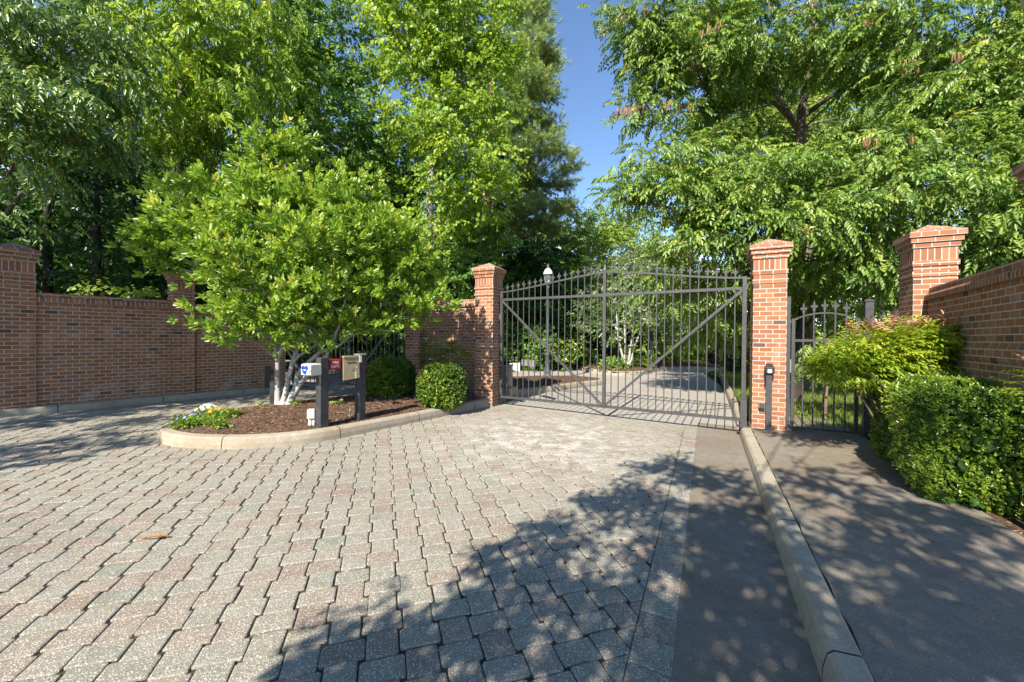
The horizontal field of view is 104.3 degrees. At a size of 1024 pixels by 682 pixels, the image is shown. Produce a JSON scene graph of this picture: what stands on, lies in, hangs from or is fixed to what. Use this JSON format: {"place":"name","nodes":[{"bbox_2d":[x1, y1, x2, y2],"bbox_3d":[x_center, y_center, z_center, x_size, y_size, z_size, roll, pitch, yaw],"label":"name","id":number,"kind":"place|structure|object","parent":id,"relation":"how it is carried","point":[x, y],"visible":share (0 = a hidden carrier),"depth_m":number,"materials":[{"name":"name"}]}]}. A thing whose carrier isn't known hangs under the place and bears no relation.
{"place":"outdoors","nodes":[
{"label":"outdoors","id":0,"kind":"place"},
{"bbox_2d":[171,392,503,434],"bbox_3d":[-3.338,1.369,8.864,3.224,0.208,6.688,1,1,37],"label":"mulch bed","id":1,"kind":"object","parent":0,"point":[292,426],"visible":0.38,"depth_m":7.18,"materials":[{"name":"brown wood"}]},
{"bbox_2d":[168,414,200,428],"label":"flower plant","id":2,"kind":"object","parent":1,"relation":"on","point":[177,423],"visible":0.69,"depth_m":6.46,"materials":[{"name":"green plant"}]},
{"bbox_2d":[181,415,207,429],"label":"flower plant","id":3,"kind":"object","parent":1,"relation":"on","point":[192,419],"visible":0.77,"depth_m":6.45,"materials":[{"name":"green plant"}]},
{"bbox_2d":[193,404,220,415],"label":"flower plant","id":4,"kind":"object","parent":1,"relation":"on","point":[202,408],"visible":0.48,"depth_m":7.16,"materials":[{"name":"white plant"}]},
{"bbox_2d":[195,414,222,427],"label":"flower plant","id":5,"kind":"object","parent":1,"relation":"on","point":[210,417],"visible":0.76,"depth_m":6.49,"materials":[{"name":"green plant"}]},
{"bbox_2d":[202,406,232,417],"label":"flower plant","id":6,"kind":"object","parent":1,"relation":"on","point":[210,411],"visible":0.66,"depth_m":6.88,"materials":[{"name":"green plant"}]},
{"bbox_2d":[212,418,233,428],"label":"flower plant","id":7,"kind":"object","parent":1,"relation":"on","point":[220,421],"visible":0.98,"depth_m":6.41,"materials":[{"name":"green plant"}]},
{"bbox_2d":[221,407,241,418],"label":"flower plant","id":8,"kind":"object","parent":1,"relation":"on","point":[235,412],"visible":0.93,"depth_m":6.92,"materials":[{"name":"green plant"}]},
{"bbox_2d":[270,381,274,403],"bbox_3d":[-5.238,1.206,8.711,0.100,0.645,0.100,0,1,-23],"label":"bollard","id":9,"kind":"object","parent":1,"relation":"on","point":[272,387],"visible":0.63,"depth_m":8.67,"materials":[{"name":"black metal"}]},
{"bbox_2d":[104,111,464,404],"bbox_3d":[-4.335,-1.569,7.828,6.704,5.978,3.800,0,1,0],"label":"magnolia tree","id":10,"kind":"object","parent":1,"relation":"on","point":[304,223],"visible":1,"depth_m":7.43,"materials":[{"name":"green plant"}]},
{"bbox_2d":[307,409,315,424],"bbox_3d":[-3.389,1.295,6.729,0.114,0.290,0.106,0,1,-14],"label":"utility box","id":11,"kind":"object","parent":1,"relation":"on","point":[311,414],"visible":0.98,"depth_m":6.69,"materials":[{"name":"white plastic"}]},
{"bbox_2d":[301,354,366,427],"bbox_3d":[-3.027,0.917,6.875,0.264,1.362,1.150,1,1,34],"label":"keypad stand","id":12,"kind":"object","parent":1,"relation":"on","point":[353,367],"visible":0.99,"depth_m":6.83,"materials":[{"name":"grey metal"}]},
{"bbox_2d":[366,356,416,397],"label":"clipped shrub","id":13,"kind":"object","parent":1,"relation":"on","point":[389,376],"visible":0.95,"depth_m":9.19,"materials":[{"name":"green plant"}]},
{"bbox_2d":[415,361,467,410],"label":"clipped shrub","id":14,"kind":"object","parent":1,"relation":"on","point":[441,384],"visible":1,"depth_m":8.53,"materials":[{"name":"green plant"}]},
{"bbox_2d":[412,332,470,368],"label":"nandina shrub","id":15,"kind":"object","parent":1,"relation":"on","point":[443,350],"visible":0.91,"depth_m":9.54,"materials":[{"name":"green plant"}]},
{"bbox_2d":[0,385,696,681],"bbox_3d":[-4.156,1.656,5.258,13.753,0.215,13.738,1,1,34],"label":"road","id":16,"kind":"structure","parent":0,"point":[651,651],"depth_m":3.29,"materials":[{"name":"grey stone"}]},
{"bbox_2d":[0,385,283,417],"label":"kerb","id":17,"kind":"structure","parent":16,"relation":"on","point":[53,408],"depth_m":9.14,"materials":[{"name":"concrete"}]},
{"bbox_2d":[265,366,272,387],"bbox_3d":[-6.850,1.009,11.227,0.200,0.620,0.120,0,1,-34],"label":"sensor post","id":18,"kind":"object","parent":16,"relation":"on","point":[268,371],"visible":0.88,"depth_m":11.17,"materials":[{"name":"black metal"}]},
{"bbox_2d":[158,394,488,449],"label":"kerb","id":19,"kind":"structure","parent":16,"relation":"on","point":[168,436],"depth_m":6.35,"materials":[{"name":"concrete"}]},
{"bbox_2d":[17,430,997,667],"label":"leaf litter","id":20,"kind":"object","parent":16,"relation":"on","point":[747,549],"visible":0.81,"depth_m":3.32,"materials":[{"name":"brown plant"}]},
{"bbox_2d":[0,0,1005,325],"label":"sky","id":21,"kind":"structure","parent":0,"point":[588,89],"materials":[{"name":"blue"}]},
{"bbox_2d":[285,359,735,425],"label":"driveway","id":22,"kind":"structure","parent":0,"point":[657,418],"depth_m":11.63,"materials":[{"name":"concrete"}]},
{"bbox_2d":[502,376,601,402],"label":"kerb","id":23,"kind":"structure","parent":22,"relation":"on","point":[561,387],"depth_m":12.79,"materials":[{"name":"concrete"}]},
{"bbox_2d":[498,263,746,420],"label":"drive gate","id":24,"kind":"structure","parent":22,"relation":"on","point":[604,403],"depth_m":8.58,"materials":[{"name":"black metal"}]},
{"bbox_2d":[579,365,723,375],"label":"kerb","id":25,"kind":"structure","parent":22,"relation":"on","point":[621,373],"depth_m":20.54,"materials":[{"name":"concrete"}]},
{"bbox_2d":[719,371,740,428],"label":"kerb","id":26,"kind":"structure","parent":22,"relation":"on","point":[729,392],"depth_m":10.73,"materials":[{"name":"concrete"}]},
{"bbox_2d":[513,375,599,388],"bbox_3d":[0.261,1.362,13.987,3.623,0.179,6.560,1,1,42],"label":"mulch bed","id":27,"kind":"object","parent":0,"point":[544,383],"visible":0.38,"depth_m":13.69,"materials":[{"name":"brown wood"}]},
{"bbox_2d":[543,264,552,375],"bbox_3d":[1.377,-0.823,15.343,0.383,4.378,0.383,0,1,0],"label":"lamp post","id":28,"kind":"object","parent":27,"relation":"on","point":[548,272],"visible":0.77,"depth_m":15.29,"materials":[{"name":"grey metal"}]},
{"bbox_2d":[285,354,860,434],"bbox_3d":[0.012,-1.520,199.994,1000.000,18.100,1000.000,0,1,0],"label":"ground","id":29,"kind":"structure","parent":0,"point":[727,368],"depth_m":22.26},
{"bbox_2d":[0,242,41,409],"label":"brick pier","id":30,"kind":"structure","parent":29,"relation":"on","point":[18,276],"depth_m":8.01,"materials":[{"name":"red brick"}]},
{"bbox_2d":[0,166,62,292],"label":"understory tree","id":31,"kind":"object","parent":29,"relation":"on","point":[8,226],"visible":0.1,"depth_m":14.75,"materials":[{"name":"green plant"}]},
{"bbox_2d":[0,132,128,295],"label":"understory tree","id":32,"kind":"object","parent":29,"relation":"on","point":[48,265],"visible":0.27,"depth_m":14.58,"materials":[{"name":"green plant"}]},
{"bbox_2d":[0,0,180,249],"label":"pecan tree","id":33,"kind":"object","parent":29,"relation":"on","point":[39,128],"visible":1,"depth_m":9.12,"materials":[{"name":"green plant"}]},
{"bbox_2d":[27,131,164,299],"bbox_3d":[-13.744,-2.836,14.022,4.591,8.510,3.887,1,1,18],"label":"understory tree","id":34,"kind":"object","parent":29,"relation":"on","point":[97,267],"visible":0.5,"depth_m":13.25,"materials":[{"name":"green plant"}]},
{"bbox_2d":[36,292,171,405],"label":"brick wall","id":35,"kind":"structure","parent":29,"relation":"on","point":[92,348],"depth_m":8.98,"materials":[{"name":"brown brick"}]},
{"bbox_2d":[67,278,160,298],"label":"bush","id":36,"kind":"object","parent":29,"relation":"on","point":[142,294],"visible":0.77,"depth_m":9.98,"materials":[{"name":"green plant"}]},
{"bbox_2d":[0,117,253,303],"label":"wood","id":37,"kind":"object","parent":29,"relation":"on","point":[22,206],"visible":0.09,"depth_m":18.91,"materials":[{"name":"green plant"}]},
{"bbox_2d":[58,115,217,299],"bbox_3d":[-14.641,-3.441,15.544,4.689,9.617,4.505,0,1,0],"label":"understory tree","id":38,"kind":"object","parent":29,"relation":"on","point":[134,167],"visible":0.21,"depth_m":15.00,"materials":[{"name":"green plant"}]},
{"bbox_2d":[0,0,277,299],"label":"tree","id":39,"kind":"object","parent":29,"relation":"on","point":[18,234],"visible":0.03,"depth_m":23.14,"materials":[{"name":"green plant"}]},
{"bbox_2d":[81,124,222,304],"bbox_3d":[-14.622,-4.039,17.014,5.552,10.789,5.458,0,1,0],"label":"understory tree","id":40,"kind":"object","parent":29,"relation":"on","point":[157,281],"visible":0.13,"depth_m":16.56,"materials":[{"name":"green plant"}]},
{"bbox_2d":[164,270,197,394],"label":"brick pier","id":41,"kind":"structure","parent":29,"relation":"on","point":[183,359],"depth_m":10.06,"materials":[{"name":"red brick"}]},
{"bbox_2d":[40,0,330,270],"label":"hickory tree","id":42,"kind":"object","parent":29,"relation":"on","point":[220,83],"visible":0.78,"depth_m":12.33,"materials":[{"name":"green plant"}]},
{"bbox_2d":[195,304,274,391],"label":"brick wall","id":43,"kind":"structure","parent":29,"relation":"on","point":[243,364],"depth_m":10.91,"materials":[{"name":"red brick"}]},
{"bbox_2d":[185,126,309,307],"bbox_3d":[-12.565,-4.181,17.321,6.069,11.135,5.892,0,1,0],"label":"understory tree","id":44,"kind":"object","parent":29,"relation":"on","point":[218,166],"visible":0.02,"depth_m":17.39,"materials":[{"name":"green plant"}]},
{"bbox_2d":[265,279,284,385],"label":"brick pier","id":45,"kind":"structure","parent":29,"relation":"on","point":[282,368],"depth_m":12.04,"materials":[{"name":"red brick"}]},
{"bbox_2d":[216,150,378,370],"bbox_3d":[-8.730,-3.752,17.377,7.150,10.379,5.470,1,1,35],"label":"understory tree","id":46,"kind":"object","parent":29,"relation":"on","point":[300,361],"visible":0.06,"depth_m":17.23,"materials":[{"name":"green plant"}]},
{"bbox_2d":[13,177,597,363],"bbox_3d":[-25.880,-3.118,26.783,63.659,15.113,12.820,0,1,0],"label":"wood","id":47,"kind":"object","parent":29,"relation":"on","point":[540,256],"visible":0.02,"depth_m":23.98,"materials":[{"name":"green plant"}]},
{"bbox_2d":[211,0,425,362],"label":"maple tree","id":48,"kind":"object","parent":29,"relation":"on","point":[312,57],"visible":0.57,"depth_m":16.39,"materials":[{"name":"green plant"}]},
{"bbox_2d":[285,154,395,368],"bbox_3d":[-8.060,-3.580,19.103,5.462,10.298,5.790,0,1,-31],"label":"understory tree","id":49,"kind":"object","parent":29,"relation":"on","point":[337,355],"visible":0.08,"depth_m":18.56,"materials":[{"name":"green plant"}]},
{"bbox_2d":[303,308,404,369],"bbox_3d":[-7.755,0.113,18.866,5.495,4.156,4.143,0,1,0],"label":"bush","id":50,"kind":"object","parent":29,"relation":"on","point":[358,344],"visible":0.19,"depth_m":18.63,"materials":[{"name":"green plant"}]},
{"bbox_2d":[157,27,562,350],"bbox_3d":[-11.732,-10.161,27.928,30.703,24.688,12.825,0,1,0],"label":"wood","id":51,"kind":"object","parent":29,"relation":"on","point":[410,173],"visible":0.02,"depth_m":26.32,"materials":[{"name":"green plant"}]},
{"bbox_2d":[363,309,404,363],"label":"bush","id":52,"kind":"object","parent":29,"relation":"on","point":[393,349],"visible":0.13,"depth_m":18.22,"materials":[{"name":"green plant"}]},
{"bbox_2d":[194,211,581,355],"bbox_3d":[-13.316,-3.717,30.578,37.470,15.233,13.162,0,1,0],"label":"wood","id":53,"kind":"object","parent":29,"relation":"on","point":[563,253],"visible":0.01,"depth_m":29.09,"materials":[{"name":"green plant"}]},
{"bbox_2d":[405,273,429,382],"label":"brick pier","id":54,"kind":"structure","parent":29,"relation":"on","point":[413,338],"depth_m":11.30,"materials":[{"name":"red brick"}]},
{"bbox_2d":[292,293,403,385],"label":"drive gate","id":55,"kind":"structure","parent":54,"relation":"attached to","point":[348,354],"depth_m":11.90,"materials":[{"name":"black metal"}]},
{"bbox_2d":[314,114,545,300],"bbox_3d":[-3.631,-4.495,18.640,10.300,12.003,6.746,0,1,0],"label":"maple tree","id":56,"kind":"object","parent":29,"relation":"on","point":[461,252],"visible":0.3,"depth_m":18.08,"materials":[{"name":"green plant"}]},
{"bbox_2d":[344,0,544,251],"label":"sweetgum tree","id":57,"kind":"object","parent":29,"relation":"on","point":[435,46],"visible":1,"depth_m":14.89,"materials":[{"name":"green plant"}]},
{"bbox_2d":[423,299,474,392],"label":"brick wall","id":58,"kind":"structure","parent":29,"relation":"on","point":[460,325],"depth_m":10.68,"materials":[{"name":"red brick"}]},
{"bbox_2d":[472,263,506,406],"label":"brick pier","id":59,"kind":"structure","parent":29,"relation":"on","point":[489,279],"depth_m":9.92,"materials":[{"name":"red brick"}]},
{"bbox_2d":[472,258,543,340],"bbox_3d":[-0.197,-1.745,24.026,4.510,6.515,3.994,0,1,0],"label":"bush","id":60,"kind":"object","parent":29,"relation":"on","point":[510,278],"visible":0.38,"depth_m":23.13,"materials":[{"name":"green plant"}]},
{"bbox_2d":[443,0,591,264],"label":"pine tree","id":61,"kind":"object","parent":29,"relation":"on","point":[529,206],"visible":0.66,"depth_m":21.15,"materials":[{"name":"green plant"}]},
{"bbox_2d":[504,316,554,370],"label":"bush","id":62,"kind":"object","parent":29,"relation":"on","point":[514,343],"visible":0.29,"depth_m":20.04,"materials":[{"name":"green plant"}]},
{"bbox_2d":[507,323,565,370],"bbox_3d":[1.178,0.634,20.310,3.407,3.126,2.996,1,1,33],"label":"bush","id":63,"kind":"object","parent":29,"relation":"on","point":[537,353],"visible":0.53,"depth_m":19.61,"materials":[{"name":"green plant"}]},
{"bbox_2d":[504,221,574,289],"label":"woodland tree","id":64,"kind":"object","parent":29,"relation":"on","point":[550,245],"visible":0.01,"depth_m":35.21,"materials":[{"name":"green plant"}]},
{"bbox_2d":[504,300,581,364],"bbox_3d":[1.473,-0.341,22.078,4.359,3.834,4.580,0,1,0],"label":"bush","id":65,"kind":"object","parent":29,"relation":"on","point":[543,314],"visible":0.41,"depth_m":21.23,"materials":[{"name":"green plant"}]},
{"bbox_2d":[532,325,601,371],"bbox_3d":[2.903,0.507,20.590,3.823,2.807,2.712,0,1,-18],"label":"bush","id":66,"kind":"object","parent":29,"relation":"on","point":[567,352],"visible":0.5,"depth_m":20.44,"materials":[{"name":"green plant"}]},
{"bbox_2d":[535,202,618,350],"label":"woodland tree","id":67,"kind":"object","parent":29,"relation":"on","point":[579,243],"visible":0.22,"depth_m":35.80,"materials":[{"name":"green plant"}]},
{"bbox_2d":[538,270,620,367],"bbox_3d":[3.880,-1.173,23.140,5.013,5.555,4.201,0,1,0],"label":"bush","id":68,"kind":"object","parent":29,"relation":"on","point":[568,300],"visible":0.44,"depth_m":22.38,"materials":[{"name":"green plant"}]},
{"bbox_2d":[565,325,628,364],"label":"bush","id":69,"kind":"object","parent":29,"relation":"on","point":[594,346],"visible":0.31,"depth_m":23.65,"materials":[{"name":"green plant"}]},
{"bbox_2d":[571,197,655,342],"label":"woodland tree","id":70,"kind":"object","parent":29,"relation":"on","point":[623,233],"visible":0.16,"depth_m":40.09,"materials":[{"name":"green plant"}]},
{"bbox_2d":[595,308,659,360],"bbox_3d":[7.667,-0.258,28.110,5.750,4.047,4.599,0,1,0],"label":"bush","id":71,"kind":"object","parent":29,"relation":"on","point":[628,337],"visible":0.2,"depth_m":27.08,"materials":[{"name":"green plant"}]},
{"bbox_2d":[606,216,684,350],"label":"woodland tree","id":72,"kind":"object","parent":29,"relation":"on","point":[641,249],"visible":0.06,"depth_m":45.74,"materials":[{"name":"green plant"}]},
{"bbox_2d":[708,326,749,371],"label":"plum tree","id":73,"kind":"object","parent":29,"relation":"on","point":[728,359],"visible":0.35,"depth_m":21.93,"materials":[{"name":"green plant"}]},
{"bbox_2d":[670,422,821,681],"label":"gutter","id":74,"kind":"object","parent":29,"relation":"on","point":[719,637],"visible":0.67,"depth_m":2.87,"materials":[{"name":"concrete"}]},
{"bbox_2d":[747,239,792,430],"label":"brick pier","id":75,"kind":"structure","parent":29,"relation":"on","point":[768,258],"depth_m":7.15,"materials":[{"name":"red brick"}]},
{"bbox_2d":[578,212,987,370],"bbox_3d":[29.437,-2.852,27.221,51.510,14.944,13.604,0,1,0],"label":"wood","id":76,"kind":"object","parent":29,"relation":"on","point":[819,331],"visible":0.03,"depth_m":26.40,"materials":[{"name":"green plant"}]},
{"bbox_2d":[740,427,874,681],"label":"kerb","id":77,"kind":"structure","parent":29,"relation":"on","point":[837,655],"depth_m":2.64,"materials":[{"name":"concrete"}]},
{"bbox_2d":[737,396,749,427],"bbox_3d":[4.272,1.308,7.354,0.200,0.550,0.200,1,1,26],"label":"catch post","id":78,"kind":"object","parent":77,"relation":"on","point":[743,412],"visible":1,"depth_m":7.30,"materials":[{"name":"grey metal"}]},
{"bbox_2d":[647,72,998,367],"bbox_3d":[31.680,-8.306,26.341,44.097,22.666,13.056,0,1,0],"label":"wood","id":79,"kind":"object","parent":29,"relation":"on","point":[893,309],"visible":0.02,"depth_m":24.57,"materials":[{"name":"green plant"}]},
{"bbox_2d":[893,225,967,345],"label":"brick pier","id":80,"kind":"structure","parent":29,"relation":"on","point":[929,256],"depth_m":6.24,"materials":[{"name":"red brick"}]},
{"bbox_2d":[924,258,1023,389],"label":"brick wall","id":81,"kind":"structure","parent":29,"relation":"on","point":[987,305],"depth_m":4.48,"materials":[{"name":"red brick"}]},
{"bbox_2d":[1011,161,1023,519],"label":"brick pier","id":82,"kind":"structure","parent":29,"relation":"on","point":[1018,171],"depth_m":3.77,"materials":[{"name":"red brick"}]},
{"bbox_2d":[578,361,720,371],"bbox_3d":[7.602,1.336,22.666,10.183,0.230,5.188,0,1,-33],"label":"mulch bed","id":83,"kind":"object","parent":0,"point":[669,366],"visible":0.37,"depth_m":21.77,"materials":[{"name":"brown wood"}]},
{"bbox_2d":[598,355,624,370],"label":"bed plant","id":84,"kind":"object","parent":83,"relation":"on","point":[614,361],"visible":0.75,"depth_m":19.02,"materials":[{"name":"green plant"}]},
{"bbox_2d":[567,249,693,366],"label":"dogwood tree","id":85,"kind":"object","parent":83,"relation":"on","point":[615,288],"visible":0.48,"depth_m":19.05,"materials":[{"name":"green plant"}]},
{"bbox_2d":[632,355,653,368],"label":"bed plant","id":86,"kind":"object","parent":83,"relation":"on","point":[645,363],"visible":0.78,"depth_m":20.34,"materials":[{"name":"green plant"}]},
{"bbox_2d":[625,283,712,362],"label":"dogwood tree","id":87,"kind":"object","parent":83,"relation":"on","point":[651,337],"visible":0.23,"depth_m":22.98,"materials":[{"name":"green plant"}]},
{"bbox_2d":[659,350,685,362],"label":"bed plant","id":88,"kind":"object","parent":83,"relation":"on","point":[675,356],"visible":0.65,"depth_m":23.75,"materials":[{"name":"green plant"}]},
{"bbox_2d":[671,350,699,361],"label":"bed plant","id":89,"kind":"object","parent":83,"relation":"on","point":[683,354],"visible":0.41,"depth_m":24.80,"materials":[{"name":"green plant"}]},
{"bbox_2d":[711,370,873,432],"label":"lawn","id":90,"kind":"structure","parent":0,"point":[804,414],"depth_m":10.12,"materials":[{"name":"green plant"}]},
{"bbox_2d":[577,0,954,390],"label":"pecan tree","id":91,"kind":"object","parent":90,"relation":"on","point":[677,59],"visible":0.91,"depth_m":10.27,"materials":[{"name":"green plant"}]},
{"bbox_2d":[727,292,898,401],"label":"oak tree","id":92,"kind":"object","parent":90,"relation":"on","point":[798,346],"visible":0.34,"depth_m":11.36,"materials":[{"name":"green plant"}]},
{"bbox_2d":[794,339,873,417],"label":"sapling","id":93,"kind":"object","parent":90,"relation":"on","point":[826,390],"visible":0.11,"depth_m":8.66,"materials":[{"name":"green plant"}]},
{"bbox_2d":[797,0,1023,307],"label":"pecan tree","id":94,"kind":"object","parent":90,"relation":"on","point":[993,238],"visible":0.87,"depth_m":8.55,"materials":[{"name":"green plant"}]},
{"bbox_2d":[747,409,850,430],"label":"sidewalk path","id":95,"kind":"structure","parent":0,"point":[809,424],"depth_m":7.77,"materials":[{"name":"concrete"}]},
{"bbox_2d":[748,421,896,472],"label":"sidewalk","id":96,"kind":"structure","parent":0,"point":[795,444],"depth_m":5.98,"materials":[{"name":"concrete"}]},
{"bbox_2d":[764,363,774,430],"bbox_3d":[4.543,0.991,7.039,0.146,1.200,0.132,1,1,26],"label":"keypad post","id":97,"kind":"object","parent":96,"relation":"on","point":[769,369],"visible":1,"depth_m":7.03,"materials":[{"name":"black metal"}]},
{"bbox_2d":[785,296,790,429],"bbox_3d":[4.969,0.398,7.190,0.082,2.395,0.088,1,1,26],"label":"gate post","id":98,"kind":"object","parent":96,"relation":"on","point":[788,362],"visible":0.55,"depth_m":7.15,"materials":[{"name":"black metal"}]},
{"bbox_2d":[790,299,859,434],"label":"walk gate","id":99,"kind":"structure","parent":98,"relation":"attached to","point":[835,305],"depth_m":7.01,"materials":[{"name":"black metal"}]},
{"bbox_2d":[765,456,1023,558],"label":"sidewalk","id":100,"kind":"structure","parent":0,"point":[855,498],"depth_m":3.86,"materials":[{"name":"concrete"}]},
{"bbox_2d":[796,518,1023,681],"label":"sidewalk","id":101,"kind":"structure","parent":0,"point":[933,618],"depth_m":2.48,"materials":[{"name":"concrete"}]},
{"bbox_2d":[868,439,1023,536],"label":"mulch bed","id":102,"kind":"object","parent":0,"point":[1015,523],"depth_m":3.70,"materials":[{"name":"brown wood"}]},
{"bbox_2d":[861,298,874,438],"bbox_3d":[6.001,0.462,6.720,0.136,2.365,0.136,1,1,26],"label":"gate post","id":103,"kind":"object","parent":102,"relation":"on","point":[868,307],"visible":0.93,"depth_m":6.68,"materials":[{"name":"black metal"}]},
{"bbox_2d":[797,310,967,458],"bbox_3d":[5.176,0.633,5.539,2.280,2.150,1.343,0,1,0],"label":"nandina shrub","id":104,"kind":"object","parent":102,"relation":"on","point":[871,358],"visible":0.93,"depth_m":5.28,"materials":[{"name":"green plant"}]},
{"bbox_2d":[868,367,1023,519],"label":"boxwood hedge","id":105,"kind":"object","parent":102,"relation":"on","point":[951,436],"visible":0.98,"depth_m":3.99,"materials":[{"name":"green plant"}]},
{"bbox_2d":[988,350,1023,395],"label":"nandina shrub","id":106,"kind":"object","parent":102,"relation":"on","point":[1012,382],"visible":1,"depth_m":3.47,"materials":[{"name":"green plant"}]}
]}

